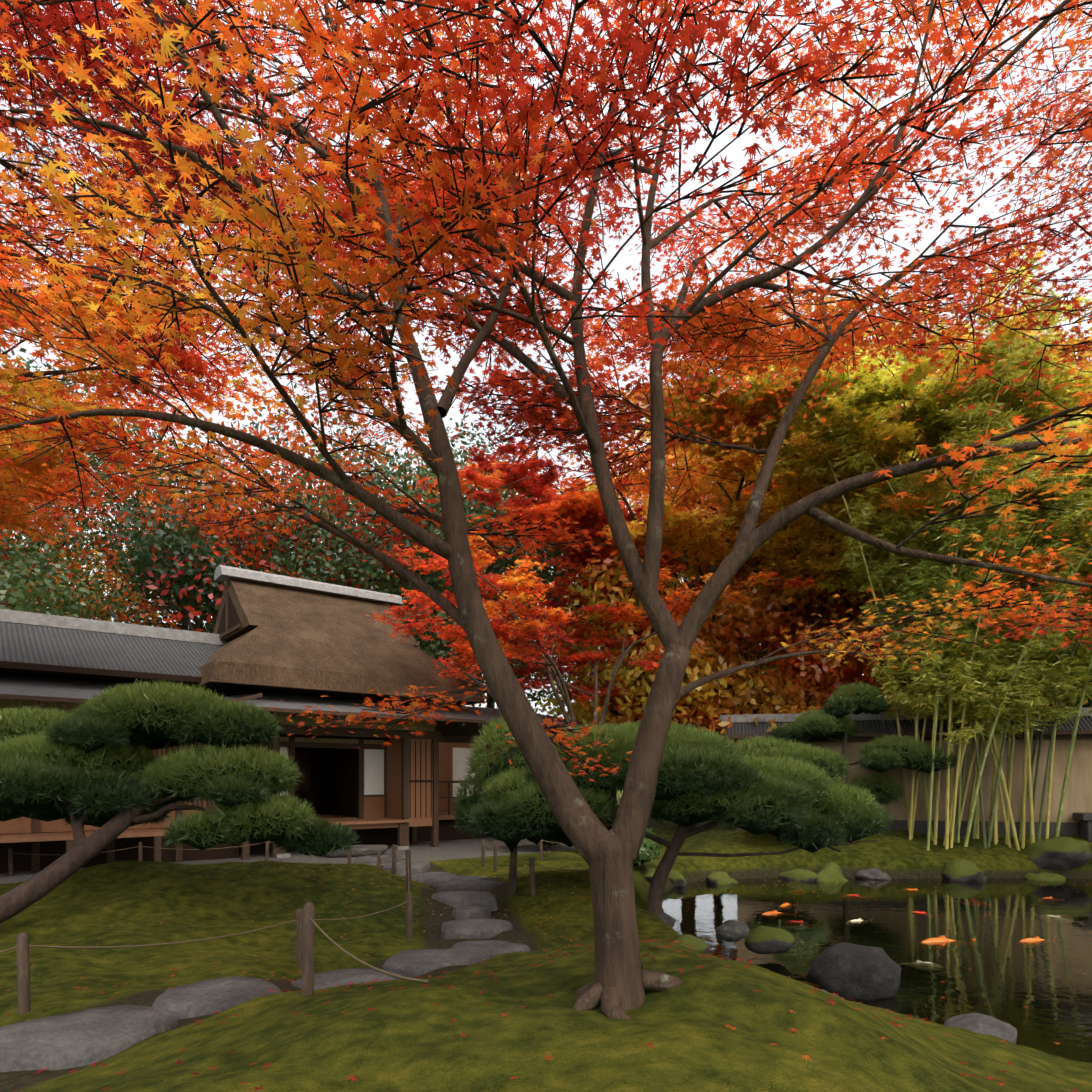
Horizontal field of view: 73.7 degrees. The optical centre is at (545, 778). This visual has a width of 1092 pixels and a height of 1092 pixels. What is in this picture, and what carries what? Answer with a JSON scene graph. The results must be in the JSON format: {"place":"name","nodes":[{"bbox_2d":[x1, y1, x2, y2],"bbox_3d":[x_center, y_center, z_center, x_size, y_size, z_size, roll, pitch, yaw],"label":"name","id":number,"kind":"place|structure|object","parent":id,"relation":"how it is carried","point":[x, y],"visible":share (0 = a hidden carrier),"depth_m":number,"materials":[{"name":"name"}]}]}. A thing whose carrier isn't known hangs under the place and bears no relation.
{"place":"outdoors","nodes":[
{"label":"outdoors","id":0,"kind":"place"},
{"bbox_2d":[526,837,560,851],"bbox_3d":[0.107,0.756,13.622,1.305,1.300,1.206,0,0,14],"label":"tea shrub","id":1,"kind":"object","parent":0,"point":[544,842],"depth_m":13.47,"materials":[{"name":"green plant"}]},
{"bbox_2d":[0,789,1091,1091],"bbox_3d":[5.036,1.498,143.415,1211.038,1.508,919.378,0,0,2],"label":"garden ground","id":2,"kind":"structure","parent":0,"point":[404,1037],"depth_m":3.18,"materials":[{"name":"green plant"}]},
{"bbox_2d":[0,337,125,622],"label":"tree leaves","id":3,"kind":"object","parent":2,"relation":"on","point":[12,597],"depth_m":15.98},
{"bbox_2d":[0,1005,177,1071],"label":"step stone","id":4,"kind":"object","parent":2,"relation":"on","point":[79,1038],"visible":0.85,"depth_m":3.06,"materials":[{"name":"grey stone"}]},
{"bbox_2d":[0,370,202,621],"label":"tree leaves","id":5,"kind":"object","parent":2,"relation":"on","point":[85,553],"depth_m":21.05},
{"bbox_2d":[3,360,259,624],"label":"tree leaves","id":6,"kind":"object","parent":2,"relation":"on","point":[67,516],"depth_m":26.33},
{"bbox_2d":[0,137,302,555],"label":"maple","id":7,"kind":"object","parent":2,"relation":"on","point":[24,480],"depth_m":7.57,"materials":[{"name":"plant"}]},
{"bbox_2d":[0,679,358,923],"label":"pine","id":8,"kind":"object","parent":2,"relation":"on","point":[145,768],"depth_m":6.24,"materials":[{"name":"green plant"}]},
{"bbox_2d":[100,500,266,632],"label":"tree leaves","id":9,"kind":"object","parent":2,"relation":"on","point":[143,562],"depth_m":16.81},
{"bbox_2d":[1,362,372,632],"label":"tree leaves","id":10,"kind":"object","parent":2,"relation":"on","point":[92,543],"depth_m":20.16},
{"bbox_2d":[152,976,281,1019],"bbox_3d":[-1.709,1.181,3.850,0.675,0.156,0.597,0,0,2],"label":"step stone","id":11,"kind":"object","parent":2,"relation":"on","point":[203,998],"visible":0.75,"depth_m":3.73,"materials":[{"name":"grey stone"}]},
{"bbox_2d":[31,345,436,632],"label":"tree leaves","id":12,"kind":"object","parent":2,"relation":"on","point":[205,515],"depth_m":19.17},
{"bbox_2d":[8,839,542,1014],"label":"fence posts","id":13,"kind":"object","parent":2,"relation":"on","point":[305,930],"visible":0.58,"depth_m":3.67,"materials":[{"name":"brown wood"}]},
{"bbox_2d":[0,840,588,983],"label":"fence rope","id":14,"kind":"object","parent":13,"relation":"attached to","point":[358,960],"visible":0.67,"depth_m":4.29,"materials":[{"name":"brown fabric"}]},
{"bbox_2d":[0,565,589,872],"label":"teahouse","id":15,"kind":"structure","parent":2,"relation":"on","point":[297,645],"depth_m":13.09,"materials":[{"name":"brown wood"}]},
{"bbox_2d":[0,0,645,377],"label":"maple","id":16,"kind":"object","parent":2,"relation":"on","point":[15,136],"depth_m":4.94,"materials":[{"name":"orange plant"}]},
{"bbox_2d":[123,383,539,613],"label":"tree leaves","id":17,"kind":"object","parent":2,"relation":"on","point":[306,539],"depth_m":19.44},
{"bbox_2d":[292,968,400,989],"bbox_3d":[-1.198,1.266,4.348,0.678,0.162,0.558,0,0,2],"label":"step stone","id":18,"kind":"object","parent":2,"relation":"on","point":[343,977],"visible":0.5,"depth_m":4.37,"materials":[{"name":"grey stone"}]},
{"bbox_2d":[324,845,387,857],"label":"stepping stone","id":19,"kind":"object","parent":2,"relation":"on","point":[370,849],"visible":0.58,"depth_m":12.54,"materials":[{"name":"grey stone"}]},
{"bbox_2d":[354,855,404,863],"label":"step stone","id":20,"kind":"object","parent":2,"relation":"on","point":[367,859],"visible":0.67,"depth_m":11.59,"materials":[{"name":"grey stone"}]},
{"bbox_2d":[382,862,429,876],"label":"step stone","id":21,"kind":"object","parent":2,"relation":"on","point":[419,867],"visible":0.71,"depth_m":10.76,"materials":[{"name":"grey stone"}]},
{"bbox_2d":[248,413,567,689],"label":"tree leaves","id":22,"kind":"object","parent":2,"relation":"on","point":[409,604],"depth_m":24.43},
{"bbox_2d":[270,442,589,706],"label":"tree leaves","id":23,"kind":"object","parent":2,"relation":"on","point":[388,585],"depth_m":18.10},
{"bbox_2d":[411,872,455,882],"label":"step stone","id":24,"kind":"object","parent":2,"relation":"on","point":[421,877],"visible":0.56,"depth_m":9.82,"materials":[{"name":"grey stone"}]},
{"bbox_2d":[382,949,489,977],"bbox_3d":[-0.725,1.271,4.938,0.747,0.159,0.540,0,0,2],"label":"step stone","id":25,"kind":"object","parent":2,"relation":"on","point":[412,963],"visible":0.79,"depth_m":4.84,"materials":[{"name":"grey stone"}]},
{"bbox_2d":[290,422,617,714],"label":"tree leaves","id":26,"kind":"object","parent":2,"relation":"on","point":[457,462],"depth_m":19.86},
{"bbox_2d":[424,876,485,885],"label":"step stone","id":27,"kind":"object","parent":2,"relation":"on","point":[433,881],"visible":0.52,"depth_m":8.74,"materials":[{"name":"grey stone"}]},
{"bbox_2d":[432,890,497,911],"bbox_3d":[-0.824,1.214,7.210,0.705,0.162,0.630,0,0,2],"label":"step stone","id":28,"kind":"object","parent":2,"relation":"on","point":[455,899],"visible":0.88,"depth_m":7.04,"materials":[{"name":"grey stone"}]},
{"bbox_2d":[451,876,481,880],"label":"step stone","id":29,"kind":"object","parent":2,"relation":"on","point":[467,878],"visible":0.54,"depth_m":8.45,"materials":[{"name":"grey stone"}]},
{"bbox_2d":[435,879,503,890],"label":"step stone","id":30,"kind":"object","parent":2,"relation":"on","point":[469,884],"visible":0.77,"depth_m":7.88,"materials":[{"name":"grey stone"}]},
{"bbox_2d":[452,904,490,919],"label":"step stone","id":31,"kind":"object","parent":2,"relation":"on","point":[476,911],"visible":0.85,"depth_m":6.70,"materials":[{"name":"grey stone"}]},
{"bbox_2d":[456,945,491,957],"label":"step stone","id":32,"kind":"object","parent":2,"relation":"on","point":[478,949],"visible":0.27,"depth_m":5.28,"materials":[{"name":"grey stone"}]},
{"bbox_2d":[440,918,512,938],"bbox_3d":[-0.610,1.327,6.326,0.651,0.161,0.620,0,0,2],"label":"step stone","id":33,"kind":"object","parent":2,"relation":"on","point":[483,928],"visible":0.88,"depth_m":6.16,"materials":[{"name":"grey stone"}]},
{"bbox_2d":[450,940,530,956],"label":"step stone","id":34,"kind":"object","parent":2,"relation":"on","point":[496,947],"visible":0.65,"depth_m":5.53,"materials":[{"name":"grey stone"}]},
{"bbox_2d":[0,843,1086,1091],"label":"fallen leaves","id":35,"kind":"object","parent":2,"relation":"on","point":[488,1003],"visible":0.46,"depth_m":3.15,"materials":[{"name":"red plant"}]},
{"bbox_2d":[449,714,640,893],"bbox_3d":[0.037,0.357,7.981,2.240,2.193,1.376,0,0,-38],"label":"round pine","id":36,"kind":"object","parent":2,"relation":"on","point":[488,733],"depth_m":7.52,"materials":[{"name":"green plant"}]},
{"bbox_2d":[0,0,1091,1018],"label":"maple","id":37,"kind":"object","parent":2,"relation":"on","point":[326,254],"depth_m":2.88,"materials":[{"name":"red plant"}]},
{"bbox_2d":[469,470,692,716],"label":"tree leaves","id":38,"kind":"object","parent":2,"relation":"on","point":[541,688],"depth_m":27.67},
{"bbox_2d":[425,491,753,815],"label":"tree leaves","id":39,"kind":"object","parent":2,"relation":"on","point":[666,585],"depth_m":19.65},
{"bbox_2d":[362,531,821,853],"bbox_3d":[0.239,-1.538,14.305,8.053,5.959,6.641,0,0,-31],"label":"maple","id":40,"kind":"object","parent":2,"relation":"on","point":[520,594],"depth_m":13.71,"materials":[{"name":"red plant"}]},
{"bbox_2d":[633,842,652,865],"bbox_3d":[1.214,1.034,10.905,0.780,0.574,1.701,0,0,2],"label":"pond shrub","id":41,"kind":"object","parent":2,"relation":"on","point":[642,861],"visible":0.02,"depth_m":10.35,"materials":[{"name":"green plant"}]},
{"bbox_2d":[633,828,660,865],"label":"shrub leaves","id":42,"kind":"object","parent":41,"relation":"on","point":[650,852],"visible":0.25,"depth_m":10.21,"materials":[{"name":"green plant"}]},
{"bbox_2d":[535,553,754,828],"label":"tree leaves","id":43,"kind":"object","parent":2,"relation":"on","point":[641,687],"depth_m":15.17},
{"bbox_2d":[642,868,655,882],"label":"pond rock","id":44,"kind":"object","parent":2,"relation":"on","point":[648,873],"visible":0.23,"depth_m":10.16,"materials":[{"name":"stone"}]},
{"bbox_2d":[658,912,674,926],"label":"pond rock","id":45,"kind":"object","parent":2,"relation":"on","point":[668,920],"visible":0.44,"depth_m":6.99,"materials":[{"name":"grey stone"}]},
{"bbox_2d":[451,720,895,915],"bbox_3d":[1.327,0.428,7.549,4.581,2.071,2.583,0,0,2],"label":"pine","id":46,"kind":"object","parent":2,"relation":"on","point":[754,780],"depth_m":6.78,"materials":[{"name":"green plant"}]},
{"bbox_2d":[408,293,945,830],"bbox_3d":[3.544,-3.448,17.254,11.386,9.564,11.372,0,0,45],"label":"maple","id":47,"kind":"object","parent":2,"relation":"on","point":[587,518],"depth_m":14.66,"materials":[{"name":"red plant"}]},
{"bbox_2d":[668,870,686,886],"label":"pond rock","id":48,"kind":"object","parent":2,"relation":"on","point":[677,878],"visible":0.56,"depth_m":11.11,"materials":[{"name":"stone"}]},
{"bbox_2d":[672,935,708,953],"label":"pond rock","id":49,"kind":"object","parent":2,"relation":"on","point":[701,945],"visible":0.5,"depth_m":5.58,"materials":[{"name":"stone"}]},
{"bbox_2d":[550,308,912,680],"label":"tree leaves","id":50,"kind":"object","parent":2,"relation":"on","point":[633,447],"depth_m":22.66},
{"bbox_2d":[642,582,871,748],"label":"tree leaves","id":51,"kind":"object","parent":2,"relation":"on","point":[758,625],"depth_m":15.56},
{"bbox_2d":[778,869,817,881],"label":"pond rock","id":52,"kind":"object","parent":2,"relation":"on","point":[801,875],"visible":0.54,"depth_m":11.78,"materials":[{"name":"stone"}]},
{"bbox_2d":[515,0,1091,250],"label":"maple","id":53,"kind":"object","parent":2,"relation":"on","point":[1069,43],"depth_m":5.21,"materials":[{"name":"red plant"}]},
{"bbox_2d":[638,340,969,681],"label":"tree leaves","id":54,"kind":"object","parent":2,"relation":"on","point":[827,594],"depth_m":16.32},
{"bbox_2d":[559,331,1091,702],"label":"maple","id":55,"kind":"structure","parent":2,"relation":"on","point":[785,565],"depth_m":14.20,"materials":[{"name":"plant"}]},
{"bbox_2d":[816,862,847,881],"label":"pond rock","id":56,"kind":"object","parent":2,"relation":"on","point":[830,872],"visible":0.33,"depth_m":11.72,"materials":[{"name":"stone"}]},
{"bbox_2d":[610,241,1091,615],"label":"maple tree","id":57,"kind":"object","parent":2,"relation":"on","point":[924,368],"depth_m":11.97,"materials":[{"name":"plant"}]},
{"bbox_2d":[755,548,965,713],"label":"tree leaves","id":58,"kind":"object","parent":2,"relation":"on","point":[849,672],"depth_m":15.07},
{"bbox_2d":[710,272,1013,608],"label":"tree leaves","id":59,"kind":"object","parent":2,"relation":"on","point":[896,293],"depth_m":20.73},
{"bbox_2d":[855,868,890,879],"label":"pond rock","id":60,"kind":"object","parent":2,"relation":"on","point":[874,873],"visible":0.73,"depth_m":11.96,"materials":[{"name":"grey stone"}]},
{"bbox_2d":[720,707,1091,836],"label":"garden wall","id":61,"kind":"structure","parent":2,"relation":"on","point":[1078,796],"depth_m":13.64,"materials":[{"name":"paint"}]},
{"bbox_2d":[765,251,1091,745],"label":"bamboo","id":62,"kind":"object","parent":2,"relation":"on","point":[989,697],"depth_m":12.27,"materials":[{"name":"green plant"}]},
{"bbox_2d":[801,289,1090,849],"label":"bamboo culms","id":63,"kind":"object","parent":2,"relation":"on","point":[951,795],"visible":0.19,"depth_m":12.85,"materials":[{"name":"green plant"}]},
{"bbox_2d":[942,859,986,881],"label":"pond rock","id":64,"kind":"object","parent":2,"relation":"on","point":[961,870],"visible":0.62,"depth_m":11.79,"materials":[{"name":"stone"}]},
{"bbox_2d":[854,387,1091,850],"bbox_3d":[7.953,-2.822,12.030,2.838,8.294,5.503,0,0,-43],"label":"bamboo culms","id":65,"kind":"object","parent":2,"relation":"on","point":[973,812],"visible":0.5,"depth_m":12.73,"materials":[{"name":"green plant"}]},
{"bbox_2d":[896,285,1091,544],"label":"tree leaves","id":66,"kind":"object","parent":2,"relation":"on","point":[1066,333],"depth_m":17.31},
{"bbox_2d":[911,591,1091,707],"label":"tree leaves","id":67,"kind":"object","parent":2,"relation":"on","point":[1085,701],"depth_m":14.15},
{"bbox_2d":[1023,872,1065,881],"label":"pond rock","id":68,"kind":"object","parent":2,"relation":"on","point":[1045,876],"visible":0.4,"depth_m":11.83,"materials":[{"name":"stone"}]},
{"bbox_2d":[1007,409,1091,545],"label":"pond maple","id":69,"kind":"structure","parent":2,"relation":"on","point":[1078,422],"depth_m":8.81,"materials":[{"name":"orange plant"}]},
{"bbox_2d":[1022,837,1091,871],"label":"pond rock","id":70,"kind":"object","parent":2,"relation":"on","point":[1062,854],"visible":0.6,"depth_m":12.03,"materials":[{"name":"stone"}]},
{"bbox_2d":[1032,572,1091,707],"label":"tree leaves","id":71,"kind":"object","parent":2,"relation":"on","point":[1088,703],"depth_m":14.37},
{"bbox_2d":[1072,812,1091,841],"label":"stone bench","id":72,"kind":"object","parent":2,"relation":"on","point":[1085,818],"visible":0.9,"depth_m":12.93,"materials":[{"name":"grey stone"}]},
{"bbox_2d":[0,0,1091,765],"label":"sky","id":73,"kind":"structure","parent":0,"point":[734,152],"materials":[{"name":"white"}]},
{"bbox_2d":[769,681,956,805],"bbox_3d":[5.482,-0.283,13.542,3.722,3.075,1.953,0,0,2],"label":"pine tree","id":74,"kind":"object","parent":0,"point":[869,753],"depth_m":13.22,"materials":[{"name":"green plant"}]},
{"bbox_2d":[662,878,1091,1062],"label":"pond water","id":75,"kind":"structure","parent":0,"point":[1007,977],"depth_m":7.66,"materials":[{"name":"liquid"}]},
{"bbox_2d":[706,871,737,883],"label":"pond rock","id":76,"kind":"object","parent":75,"relation":"in","point":[719,877],"visible":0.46,"depth_m":11.44,"materials":[{"name":"stone"}]},
{"bbox_2d":[715,920,748,941],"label":"bank rock","id":77,"kind":"object","parent":75,"relation":"in","point":[731,931],"visible":1,"depth_m":6.47,"materials":[{"name":"grey stone"}]},
{"bbox_2d":[745,925,793,953],"bbox_3d":[2.031,1.476,6.641,0.446,0.257,0.309,0,0,2],"label":"bank rock","id":78,"kind":"object","parent":75,"relation":"on","point":[761,939],"visible":0.96,"depth_m":6.53,"materials":[{"name":"stone"}]},
{"bbox_2d":[763,910,781,913],"bbox_3d":[2.854,1.669,8.910,0.542,0.119,0.144,0,0,-16],"label":"koi","id":79,"kind":"object","parent":75,"relation":"in","point":[773,912],"visible":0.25,"depth_m":8.90},
{"bbox_2d":[806,942,900,998],"bbox_3d":[2.370,1.502,5.644,0.669,0.478,0.532,0,0,-21],"label":"bank rock","id":80,"kind":"object","parent":75,"relation":"in","point":[848,970],"visible":0.85,"depth_m":5.47,"materials":[{"name":"stone"}]},
{"bbox_2d":[687,880,1086,1043],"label":"floating leaves","id":81,"kind":"object","parent":75,"relation":"on","point":[901,927],"visible":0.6,"depth_m":7.41,"materials":[{"name":"red plant"}]},
{"bbox_2d":[922,935,975,942],"bbox_3d":[4.081,1.667,7.379,0.662,0.146,0.176,0,0,-7],"label":"koi","id":82,"kind":"object","parent":75,"relation":"in","point":[943,938],"visible":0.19,"depth_m":7.37},
{"bbox_2d":[944,1013,1017,1043],"bbox_3d":[2.773,1.623,4.664,0.409,0.167,0.601,0,0,40],"label":"rock","id":83,"kind":"object","parent":75,"relation":"in","point":[978,1023],"visible":0.5,"depth_m":4.59,"materials":[{"name":"grey stone"}]},
{"bbox_2d":[1020,936,1055,940],"bbox_3d":[5.042,1.669,7.471,0.542,0.119,0.144,0,0,-21],"label":"koi","id":84,"kind":"object","parent":75,"relation":"in","point":[1037,938],"visible":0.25,"depth_m":7.41}
]}

